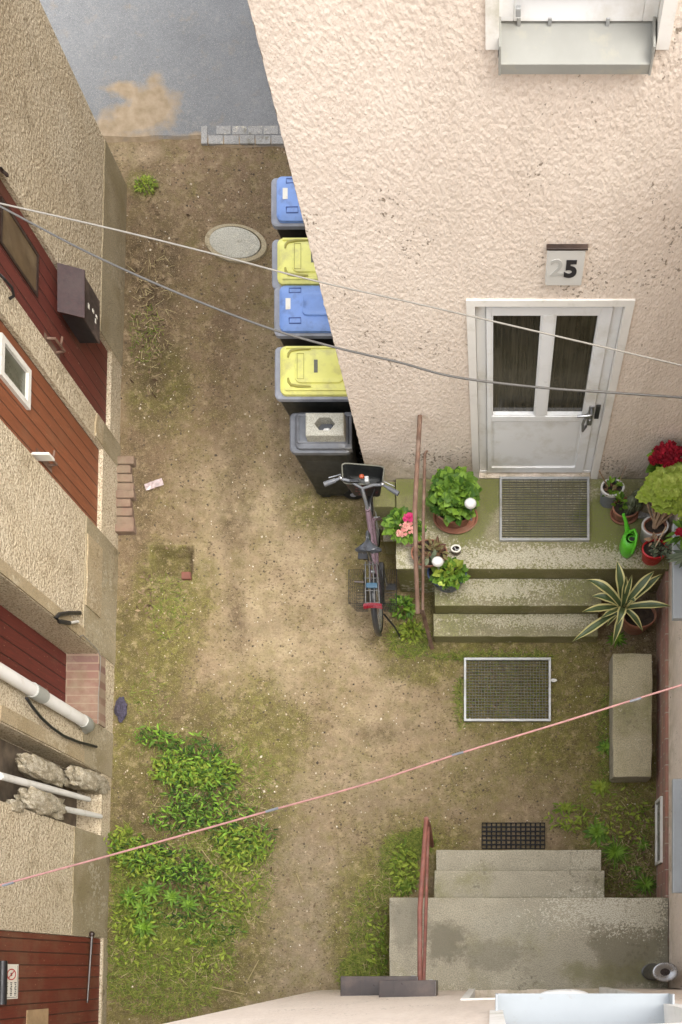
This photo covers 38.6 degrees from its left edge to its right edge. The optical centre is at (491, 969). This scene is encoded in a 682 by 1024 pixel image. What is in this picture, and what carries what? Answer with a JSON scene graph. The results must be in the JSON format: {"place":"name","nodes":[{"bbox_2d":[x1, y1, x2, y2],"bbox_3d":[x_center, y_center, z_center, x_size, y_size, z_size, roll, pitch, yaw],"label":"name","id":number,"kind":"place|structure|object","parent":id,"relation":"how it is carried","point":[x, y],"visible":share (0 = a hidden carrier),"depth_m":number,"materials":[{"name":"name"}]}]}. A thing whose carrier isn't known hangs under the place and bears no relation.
{"place":"outdoors","nodes":[
{"label":"outdoors","id":0,"kind":"place"},
{"bbox_2d":[40,0,284,147],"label":"road","id":1,"kind":"structure","parent":0,"point":[148,70],"depth_m":9.19,"materials":[{"name":"grey asphalt"}]},
{"bbox_2d":[201,126,283,145],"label":"pavement","id":2,"kind":"structure","parent":0,"point":[214,140],"depth_m":9.18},
{"bbox_2d":[106,139,656,1023],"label":"ground","id":3,"kind":"structure","parent":0,"point":[242,565],"depth_m":9.21,"materials":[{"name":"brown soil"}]},
{"bbox_2d":[0,0,126,1023],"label":"outbuilding","id":4,"kind":"structure","parent":3,"relation":"on","point":[60,409],"depth_m":7.99,"materials":[{"name":"paint"}]},
{"bbox_2d":[0,961,7,1004],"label":"roller guide","id":5,"kind":"object","parent":4,"relation":"attached to","point":[3,980],"visible":1,"depth_m":7.15,"materials":[{"name":"black paint"}]},
{"bbox_2d":[0,273,15,299],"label":"black hook","id":6,"kind":"object","parent":4,"relation":"attached to","point":[12,296],"visible":1,"depth_m":6.99,"materials":[{"name":"paint"}]},
{"bbox_2d":[5,799,24,812],"bbox_3d":[-3.711,-1.272,7.413,0.101,0.215,0.110,0,90,0],"label":"concrete chunk","id":7,"kind":"object","parent":4,"relation":"attached to","point":[17,806],"visible":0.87,"depth_m":7.37,"materials":[{"name":"grey concrete"}]},
{"bbox_2d":[0,605,65,701],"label":"door","id":8,"kind":"structure","parent":4,"relation":"in","point":[23,650],"depth_m":8.19,"materials":[{"name":"brown wood"}]},
{"bbox_2d":[13,786,66,819],"bbox_3d":[-3.721,-1.370,7.860,0.206,0.735,0.220,0,90,0],"label":"concrete chunk","id":9,"kind":"object","parent":4,"relation":"attached to","point":[39,802],"visible":0.89,"depth_m":7.71,"materials":[{"name":"grey concrete"}]},
{"bbox_2d":[15,752,65,786],"bbox_3d":[-3.713,-1.645,7.870,0.172,0.763,0.186,0,90,0],"label":"concrete chunk","id":10,"kind":"object","parent":4,"relation":"attached to","point":[34,767],"visible":1,"depth_m":7.72,"materials":[{"name":"grey concrete"}]},
{"bbox_2d":[0,772,90,801],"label":"pipe","id":11,"kind":"object","parent":4,"relation":"attached to","point":[29,783],"visible":0.98,"depth_m":7.80,"materials":[{"name":"white plastic"}]},
{"bbox_2d":[0,662,94,733],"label":"downpipe","id":12,"kind":"object","parent":4,"relation":"attached to","point":[37,693],"visible":0.98,"depth_m":7.57,"materials":[{"name":"grey plastic"}]},
{"bbox_2d":[25,697,97,747],"bbox_3d":[-3.618,-2.044,8.052,0.033,1.358,0.149,13,90,0],"label":"black hose","id":13,"kind":"object","parent":12,"relation":"hanging from","point":[38,714],"visible":1,"depth_m":7.88,"materials":[{"name":"rubber"}]},
{"bbox_2d":[0,320,98,526],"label":"door","id":14,"kind":"structure","parent":4,"relation":"in","point":[31,409],"depth_m":7.79,"materials":[{"name":"wood"}]},
{"bbox_2d":[0,931,99,1023],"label":"door","id":15,"kind":"structure","parent":4,"relation":"in","point":[58,975],"depth_m":8.12,"materials":[{"name":"brown wood"}]},
{"bbox_2d":[7,964,18,998],"bbox_3d":[-3.738,0.090,7.378,0.014,0.265,0.270,1,90,0],"label":"notice sign","id":16,"kind":"object","parent":15,"relation":"attached to","point":[12,983],"visible":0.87,"depth_m":7.42,"materials":[{"name":"white paper"}]},
{"bbox_2d":[0,167,106,423],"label":"door","id":17,"kind":"structure","parent":4,"relation":"in","point":[24,262],"depth_m":7.72,"materials":[{"name":"brown wood"}]},
{"bbox_2d":[53,611,81,624],"bbox_3d":[-3.600,-3.014,8.103,0.045,0.541,0.275,-5,90,0],"label":"hook","id":18,"kind":"object","parent":4,"relation":"attached to","point":[60,614],"visible":1,"depth_m":8.04,"materials":[{"name":"black paint"}]},
{"bbox_2d":[57,263,99,343],"bbox_3d":[-3.479,-5.620,8.057,0.190,0.434,0.400,0,90,0],"label":"mailbox","id":19,"kind":"object","parent":4,"relation":"attached to","point":[78,302],"visible":1,"depth_m":7.92,"materials":[{"name":"black paint"}]},
{"bbox_2d":[65,806,102,818],"bbox_3d":[-3.687,-1.414,8.582,0.055,0.803,0.108,0,90,0],"label":"pipe","id":20,"kind":"object","parent":4,"relation":"attached to","point":[81,812],"visible":0.84,"depth_m":8.54,"materials":[{"name":"white plastic"}]},
{"bbox_2d":[63,765,109,794],"bbox_3d":[-3.731,-1.739,8.777,0.203,0.818,0.233,0,90,0],"label":"concrete chunk","id":21,"kind":"object","parent":4,"relation":"attached to","point":[78,778],"visible":0.98,"depth_m":8.61,"materials":[{"name":"grey concrete"}]},
{"bbox_2d":[80,635,100,723],"bbox_3d":[-3.628,-2.620,8.601,0.008,0.449,0.697,1,90,0],"label":"thin wire","id":22,"kind":"object","parent":4,"relation":"attached to","point":[99,676],"visible":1,"depth_m":8.79,"materials":[{"name":"metal"}]},
{"bbox_2d":[0,205,681,398],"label":"overhead cable","id":23,"kind":"object","parent":4,"relation":"attached to","point":[324,344],"visible":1,"depth_m":5.50,"materials":[{"name":"grey rubber"}]},
{"bbox_2d":[0,684,681,886],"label":"clothesline","id":24,"kind":"object","parent":4,"relation":"attached to","point":[336,792],"visible":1,"depth_m":5.00,"materials":[{"name":"fabric"}]},
{"bbox_2d":[0,203,681,365],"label":"washing line","id":25,"kind":"object","parent":4,"relation":"attached to","point":[338,285],"visible":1,"depth_m":5.30,"materials":[{"name":"grey fabric"}]},
{"bbox_2d":[114,697,126,722],"bbox_3d":[-3.572,-2.505,9.175,0.132,0.095,0.255,0,90,0],"label":"rag","id":26,"kind":"object","parent":3,"relation":"on","point":[120,709],"visible":1,"depth_m":9.15,"materials":[{"name":"fabric"}]},
{"bbox_2d":[115,456,136,534],"bbox_3d":[-3.585,-4.576,9.200,0.294,0.100,0.727,0,90,0],"label":"brick step","id":27,"kind":"object","parent":3,"relation":"on","point":[125,497],"visible":0.65,"depth_m":9.17,"materials":[{"name":"brick"}]},
{"bbox_2d":[118,885,142,906],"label":"whorled weed","id":28,"kind":"object","parent":3,"relation":"on","point":[128,892],"visible":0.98,"depth_m":9.07,"materials":[{"name":"green plant"}]},
{"bbox_2d":[132,896,151,918],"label":"whorled weed","id":29,"kind":"object","parent":3,"relation":"on","point":[139,908],"visible":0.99,"depth_m":9.07,"materials":[{"name":"green plant"}]},
{"bbox_2d":[132,915,158,941],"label":"whorled weed","id":30,"kind":"object","parent":3,"relation":"on","point":[143,927],"visible":1,"depth_m":9.07,"materials":[{"name":"green plant"}]},
{"bbox_2d":[134,174,158,194],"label":"weed","id":31,"kind":"object","parent":3,"relation":"on","point":[150,181],"visible":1,"depth_m":9.17,"materials":[{"name":"green plant"}]},
{"bbox_2d":[138,878,161,902],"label":"whorled weed","id":32,"kind":"object","parent":3,"relation":"on","point":[150,892],"visible":1,"depth_m":9.07,"materials":[{"name":"green plant"}]},
{"bbox_2d":[144,478,163,489],"bbox_3d":[-3.258,-4.682,9.188,0.180,0.011,0.066,-18,90,0],"label":"wrapper","id":33,"kind":"object","parent":3,"relation":"on","point":[153,484],"visible":1,"depth_m":9.19,"materials":[{"name":"white paper"}]},
{"bbox_2d":[161,886,182,907],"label":"whorled weed","id":34,"kind":"object","parent":3,"relation":"on","point":[172,894],"visible":1,"depth_m":9.08,"materials":[{"name":"green plant"}]},
{"bbox_2d":[181,572,191,579],"bbox_3d":[-2.942,-3.797,9.203,0.089,0.075,0.069,0,90,0],"label":"broken brick","id":35,"kind":"object","parent":3,"relation":"on","point":[186,575],"visible":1,"depth_m":9.16,"materials":[{"name":"brick"}]},
{"bbox_2d":[180,894,199,912],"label":"whorled weed","id":36,"kind":"object","parent":3,"relation":"on","point":[192,904],"visible":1,"depth_m":9.08,"materials":[{"name":"green plant"}]},
{"bbox_2d":[205,224,266,263],"bbox_3d":[-2.471,-7.016,9.205,0.614,0.050,0.379,0,90,0],"label":"manhole cover","id":37,"kind":"object","parent":3,"relation":"on","point":[238,242],"visible":0.95,"depth_m":9.19,"materials":[{"name":"concrete"}]},
{"bbox_2d":[271,176,306,238],"bbox_3d":[-1.522,-6.614,8.654,0.755,1.092,0.415,0,90,0],"label":"wheelie bin","id":38,"kind":"object","parent":3,"relation":"on","point":[286,219],"visible":0.24,"depth_m":8.16,"materials":[{"name":"blue plastic"}]},
{"bbox_2d":[272,238,318,289],"bbox_3d":[-1.526,-6.078,8.655,0.735,1.090,0.425,0,90,0],"label":"wheelie bin","id":39,"kind":"object","parent":3,"relation":"on","point":[292,256],"visible":0.23,"depth_m":8.13,"materials":[{"name":"yellow plastic"}]},
{"bbox_2d":[274,286,334,346],"bbox_3d":[-1.507,-5.673,8.654,0.735,1.092,0.425,0,90,0],"label":"wheelie bin","id":40,"kind":"object","parent":3,"relation":"on","point":[299,311],"visible":0.29,"depth_m":8.14,"materials":[{"name":"blue plastic"}]},
{"bbox_2d":[275,346,362,457],"bbox_3d":[-1.501,-5.140,8.655,0.735,1.090,0.450,0,90,0],"label":"wheelie bin","id":41,"kind":"object","parent":3,"relation":"on","point":[308,378],"visible":0.43,"depth_m":8.14,"materials":[{"name":"yellow plastic"}]},
{"bbox_2d":[290,412,363,498],"bbox_3d":[-1.493,-4.699,8.729,0.550,0.942,0.350,0,90,0],"label":"wheelie bin","id":42,"kind":"object","parent":3,"relation":"on","point":[320,463],"visible":0.77,"depth_m":8.41,"materials":[{"name":"black plastic"}]},
{"bbox_2d":[306,413,345,441],"bbox_3d":[-1.431,-4.675,8.207,0.329,0.100,0.195,0,90,0],"label":"concrete block","id":43,"kind":"object","parent":42,"relation":"on","point":[335,433],"depth_m":8.16,"materials":[{"name":"grey concrete"}]},
{"bbox_2d":[323,463,399,636],"bbox_3d":[-1.113,-3.790,8.652,0.652,1.097,1.321,0,90,0],"label":"bicycle","id":44,"kind":"object","parent":3,"relation":"on","point":[364,480],"visible":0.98,"depth_m":8.45,"materials":[{"name":"black metal"}]},
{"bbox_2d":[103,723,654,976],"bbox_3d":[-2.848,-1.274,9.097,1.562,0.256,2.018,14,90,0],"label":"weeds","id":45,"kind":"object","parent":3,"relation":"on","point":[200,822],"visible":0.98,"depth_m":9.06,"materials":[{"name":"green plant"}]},
{"bbox_2d":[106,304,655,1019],"bbox_3d":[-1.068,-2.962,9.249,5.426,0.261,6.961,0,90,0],"label":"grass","id":46,"kind":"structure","parent":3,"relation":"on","point":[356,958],"depth_m":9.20,"materials":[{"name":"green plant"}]},
{"bbox_2d":[387,593,414,620],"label":"weed","id":47,"kind":"object","parent":3,"relation":"on","point":[401,600],"visible":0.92,"depth_m":9.12,"materials":[{"name":"green plant"}]},
{"bbox_2d":[396,877,412,895],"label":"weed","id":48,"kind":"object","parent":3,"relation":"on","point":[403,887],"visible":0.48,"depth_m":9.21,"materials":[{"name":"green plant"}]},
{"bbox_2d":[399,618,425,644],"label":"weed","id":49,"kind":"object","parent":3,"relation":"on","point":[410,625],"visible":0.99,"depth_m":9.16,"materials":[{"name":"green plant"}]},
{"bbox_2d":[164,987,681,1023],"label":"plaster house","id":50,"kind":"structure","parent":3,"relation":"on","point":[603,1005],"depth_m":4.77,"materials":[{"name":"paint"}]},
{"bbox_2d":[340,976,417,995],"bbox_3d":[-0.910,0.141,7.873,0.628,0.353,0.189,0,90,0],"label":"mailbox","id":51,"kind":"object","parent":50,"relation":"attached to","point":[358,985],"visible":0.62,"depth_m":7.70,"materials":[{"name":"grey metal"}]},
{"bbox_2d":[379,979,437,996],"bbox_3d":[-0.646,0.144,7.473,0.440,0.353,0.141,0,90,0],"label":"mailbox","id":52,"kind":"object","parent":50,"relation":"attached to","point":[405,988],"visible":0.84,"depth_m":7.30,"materials":[{"name":"grey metal"}]},
{"bbox_2d":[541,989,587,993],"bbox_3d":[0.475,0.160,6.220,0.320,0.160,0.070,0,90,0],"label":"wall lamp","id":53,"kind":"object","parent":50,"relation":"attached to","point":[564,991],"visible":0.38,"depth_m":6.17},
{"bbox_2d":[495,993,674,1023],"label":"window","id":54,"kind":"structure","parent":50,"relation":"in","point":[517,1008],"depth_m":4.74,"materials":[{"name":"white plastic"}]},
{"bbox_2d":[413,414,433,649],"bbox_3d":[-0.587,-3.821,8.454,0.106,1.544,1.487,2,90,0],"label":"handrail","id":55,"kind":"object","parent":3,"relation":"on","point":[418,610],"visible":0.89,"depth_m":8.08,"materials":[{"name":"metal"}]},
{"bbox_2d":[417,816,433,979],"bbox_3d":[-0.581,-0.543,8.477,0.058,1.494,1.576,1,90,0],"label":"handrail","id":56,"kind":"object","parent":3,"relation":"on","point":[427,841],"visible":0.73,"depth_m":8.04,"materials":[{"name":"red metal"}]},
{"bbox_2d":[247,0,681,483],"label":"plaster house","id":57,"kind":"structure","parent":3,"relation":"on","point":[472,157],"depth_m":5.64,"materials":[{"name":"paint"}]},
{"bbox_2d":[476,307,622,472],"bbox_3d":[0.394,-4.510,7.553,1.010,2.254,0.136,0,90,0],"label":"door","id":58,"kind":"structure","parent":57,"relation":"in","point":[522,429],"depth_m":7.39,"materials":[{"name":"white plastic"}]},
{"bbox_2d":[545,244,587,284],"bbox_3d":[0.467,-4.477,6.047,0.258,0.326,0.052,0,90,0],"label":"house number sign","id":59,"kind":"object","parent":57,"relation":"attached to","point":[564,264],"visible":1,"depth_m":6.01,"materials":[{"name":"white paint"}]},
{"bbox_2d":[498,0,659,75],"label":"window","id":60,"kind":"structure","parent":57,"relation":"in","point":[536,36],"depth_m":4.63,"materials":[{"name":"white plastic"}]},
{"bbox_2d":[464,658,550,721],"bbox_3d":[0.151,-2.702,9.187,0.838,0.034,0.611,0,90,0],"label":"metal grating","id":61,"kind":"object","parent":3,"relation":"on","point":[530,689],"visible":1,"depth_m":9.18,"materials":[{"name":"metal"}]},
{"bbox_2d":[482,823,544,848],"bbox_3d":[0.209,-1.294,9.198,0.611,0.024,0.254,0,90,0],"label":"rubber mat","id":62,"kind":"object","parent":3,"relation":"on","point":[515,835],"visible":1,"depth_m":9.19,"materials":[{"name":"black rubber"}]},
{"bbox_2d":[373,479,668,642],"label":"entrance steps","id":63,"kind":"structure","parent":3,"relation":"on","point":[534,592],"depth_m":8.72,"materials":[{"name":"concrete"}]},
{"bbox_2d":[381,506,426,546],"bbox_3d":[-0.782,-3.962,8.528,0.413,0.299,0.332,0,90,0],"label":"potted plant","id":64,"kind":"object","parent":63,"relation":"on","point":[400,518],"visible":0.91,"depth_m":8.46,"materials":[{"name":"green plant"}]},
{"bbox_2d":[411,536,449,567],"bbox_3d":[-0.549,-3.743,8.563,0.353,0.228,0.262,0,90,0],"label":"potted plant","id":65,"kind":"object","parent":63,"relation":"on","point":[434,548],"visible":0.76,"depth_m":8.52,"materials":[{"name":"brown plant"}]},
{"bbox_2d":[427,556,470,592],"bbox_3d":[-0.388,-3.590,8.693,0.397,0.369,0.308,0,90,0],"label":"potted plant","id":66,"kind":"object","parent":63,"relation":"on","point":[448,578],"visible":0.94,"depth_m":8.59,"materials":[{"name":"green plant"}]},
{"bbox_2d":[432,556,443,569],"bbox_3d":[-0.476,-3.598,8.524,0.104,0.352,0.084,0,90,0],"label":"globe light","id":67,"kind":"object","parent":66,"relation":"in","point":[437,561],"visible":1,"depth_m":8.37,"materials":[{"name":"white glass"}]},
{"bbox_2d":[425,466,482,533],"bbox_3d":[-0.323,-4.161,8.395,0.484,0.566,0.490,35,90,0],"label":"potted plant","id":68,"kind":"object","parent":63,"relation":"on","point":[450,491],"visible":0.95,"depth_m":8.26,"materials":[{"name":"green plant"}]},
{"bbox_2d":[464,498,475,520],"bbox_3d":[-0.184,-4.014,8.324,0.104,0.352,0.084,0,90,0],"label":"globe light","id":69,"kind":"object","parent":68,"relation":"in","point":[470,503],"visible":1,"depth_m":8.17,"materials":[{"name":"white glass"}]},
{"bbox_2d":[451,544,460,555],"bbox_3d":[-0.324,-3.802,8.635,0.094,0.086,0.070,0,90,0],"label":"jar","id":70,"kind":"object","parent":63,"relation":"on","point":[455,549],"visible":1,"depth_m":8.61,"materials":[{"name":"ceramic"}]},
{"bbox_2d":[500,477,589,541],"bbox_3d":[0.479,-4.189,8.663,0.816,0.034,0.578,0,90,0],"label":"metal grating","id":71,"kind":"object","parent":63,"relation":"on","point":[558,479],"visible":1,"depth_m":8.66,"materials":[{"name":"metal"}]},
{"bbox_2d":[599,466,625,507],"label":"potted plant","id":72,"kind":"object","parent":63,"relation":"on","point":[611,487],"visible":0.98,"depth_m":8.43,"materials":[{"name":"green plant"}]},
{"bbox_2d":[610,489,641,524],"bbox_3d":[1.198,-4.143,8.479,0.284,0.398,0.202,0,90,0],"label":"potted plant","id":73,"kind":"object","parent":63,"relation":"on","point":[630,506],"visible":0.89,"depth_m":8.52,"materials":[{"name":"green plant"}]},
{"bbox_2d":[619,513,637,557],"bbox_3d":[1.225,-3.878,8.524,0.161,0.303,0.285,0,90,0],"label":"watering can","id":74,"kind":"object","parent":63,"relation":"on","point":[628,544],"visible":1,"depth_m":8.48,"materials":[{"name":"green plastic"}]},
{"bbox_2d":[638,510,656,518],"bbox_3d":[1.438,-4.159,8.659,0.219,0.038,0.103,0,90,0],"label":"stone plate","id":75,"kind":"object","parent":63,"relation":"on","point":[642,515],"visible":0.22,"depth_m":8.64,"materials":[{"name":"grey stone"}]},
{"bbox_2d":[640,502,651,513],"bbox_3d":[1.431,-4.210,8.617,0.200,0.127,0.149,0,90,0],"label":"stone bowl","id":76,"kind":"object","parent":75,"relation":"on","point":[644,508],"visible":0.15,"depth_m":8.59,"materials":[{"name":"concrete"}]},
{"bbox_2d":[641,526,671,565],"bbox_3d":[1.473,-3.735,8.437,0.290,0.480,0.191,26,90,0],"label":"potted plant","id":77,"kind":"object","parent":63,"relation":"on","point":[655,551],"visible":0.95,"depth_m":8.46,"materials":[{"name":"red plant"}]},
{"bbox_2d":[635,462,681,543],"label":"potted plant","id":78,"kind":"object","parent":63,"relation":"on","point":[660,490],"visible":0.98,"depth_m":8.14,"materials":[{"name":"green plant"}]},
{"bbox_2d":[645,440,681,480],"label":"potted plant","id":79,"kind":"object","parent":63,"relation":"on","point":[663,455],"visible":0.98,"depth_m":8.00,"materials":[{"name":"red plant"}]},
{"bbox_2d":[664,519,681,549],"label":"potted plant","id":80,"kind":"object","parent":63,"relation":"on","point":[678,531],"visible":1,"depth_m":7.62,"materials":[{"name":"green plant"}]},
{"bbox_2d":[666,544,681,567],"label":"potted plant","id":81,"kind":"object","parent":63,"relation":"on","point":[676,556],"visible":1,"depth_m":7.68,"materials":[{"name":"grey plant"}]},
{"bbox_2d":[671,497,681,527],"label":"potted plant","id":82,"kind":"object","parent":63,"relation":"on","point":[677,510],"visible":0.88,"depth_m":7.61,"materials":[{"name":"green plant"}]},
{"bbox_2d":[389,850,668,989],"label":"entrance steps","id":83,"kind":"structure","parent":3,"relation":"on","point":[524,919],"depth_m":8.70,"materials":[{"name":"grey concrete"}]},
{"bbox_2d":[641,962,678,981],"bbox_3d":[1.465,0.018,8.363,0.224,0.669,0.167,0,90,0],"label":"ashtray stand","id":84,"kind":"object","parent":83,"relation":"on","point":[664,972],"visible":1,"depth_m":8.04,"materials":[{"name":"metal"}]},
{"bbox_2d":[557,801,571,812],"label":"weed","id":85,"kind":"object","parent":3,"relation":"on","point":[562,806],"visible":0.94,"depth_m":9.21,"materials":[{"name":"green plant"}]},
{"bbox_2d":[582,815,611,846],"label":"weed","id":86,"kind":"object","parent":3,"relation":"on","point":[595,830],"visible":0.98,"depth_m":9.20,"materials":[{"name":"green plant"}]},
{"bbox_2d":[590,778,610,796],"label":"weed","id":87,"kind":"object","parent":3,"relation":"on","point":[597,787],"visible":1,"depth_m":9.21,"materials":[{"name":"green plant"}]},
{"bbox_2d":[596,739,609,754],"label":"weed","id":88,"kind":"object","parent":3,"relation":"on","point":[605,745],"visible":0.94,"depth_m":9.19,"materials":[{"name":"green plant"}]},
{"bbox_2d":[596,834,632,870],"bbox_3d":[1.192,-1.134,9.184,0.378,0.073,0.378,0,90,0],"label":"weed","id":89,"kind":"object","parent":3,"relation":"on","point":[615,851],"visible":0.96,"depth_m":9.20,"materials":[{"name":"green plant"}]},
{"bbox_2d":[605,631,626,648],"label":"weed","id":90,"kind":"object","parent":3,"relation":"on","point":[619,640],"visible":0.65,"depth_m":9.21,"materials":[{"name":"green plant"}]},
{"bbox_2d":[572,561,669,643],"bbox_3d":[1.110,-3.329,8.774,0.928,0.806,0.571,-23,90,0],"label":"agave","id":91,"kind":"object","parent":3,"relation":"on","point":[636,618],"visible":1,"depth_m":8.63,"materials":[{"name":"plant"}]},
{"bbox_2d":[609,653,652,781],"bbox_3d":[1.324,-2.398,9.105,0.385,0.298,1.175,0,90,0],"label":"stone bench","id":92,"kind":"object","parent":3,"relation":"on","point":[630,733],"visible":1,"depth_m":8.96,"materials":[{"name":"grey concrete"}]},
{"bbox_2d":[629,863,641,874],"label":"weed","id":93,"kind":"object","parent":3,"relation":"on","point":[637,868],"visible":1,"depth_m":9.20,"materials":[{"name":"green plant"}]},
{"bbox_2d":[635,837,650,853],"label":"weed","id":94,"kind":"object","parent":3,"relation":"on","point":[642,845],"visible":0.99,"depth_m":9.21,"materials":[{"name":"green plant"}]},
{"bbox_2d":[632,873,656,895],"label":"weed","id":95,"kind":"object","parent":3,"relation":"on","point":[645,884],"visible":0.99,"depth_m":9.20,"materials":[{"name":"green plant"}]},
{"bbox_2d":[655,445,681,988],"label":"plaster house","id":96,"kind":"structure","parent":3,"relation":"on","point":[668,833],"depth_m":8.64,"materials":[{"name":"beige paint"}]},
{"bbox_2d":[655,796,662,865],"bbox_3d":[1.585,-1.310,9.020,0.030,0.300,0.620,0,90,0],"label":"cellar window","id":97,"kind":"structure","parent":96,"relation":"in","point":[659,802],"depth_m":9.02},
{"bbox_2d":[672,523,681,620],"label":"window","id":98,"kind":"structure","parent":96,"relation":"in","point":[676,571],"depth_m":7.78,"materials":[{"name":"white plastic"}]},
{"bbox_2d":[672,779,681,892],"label":"window","id":99,"kind":"structure","parent":96,"relation":"in","point":[676,783],"depth_m":7.78,"materials":[{"name":"white plastic"}]},
{"bbox_2d":[108,151,654,993],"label":"dry grass","id":100,"kind":"structure","parent":0,"point":[256,790],"depth_m":9.18,"materials":[{"name":"plant"}]}
]}

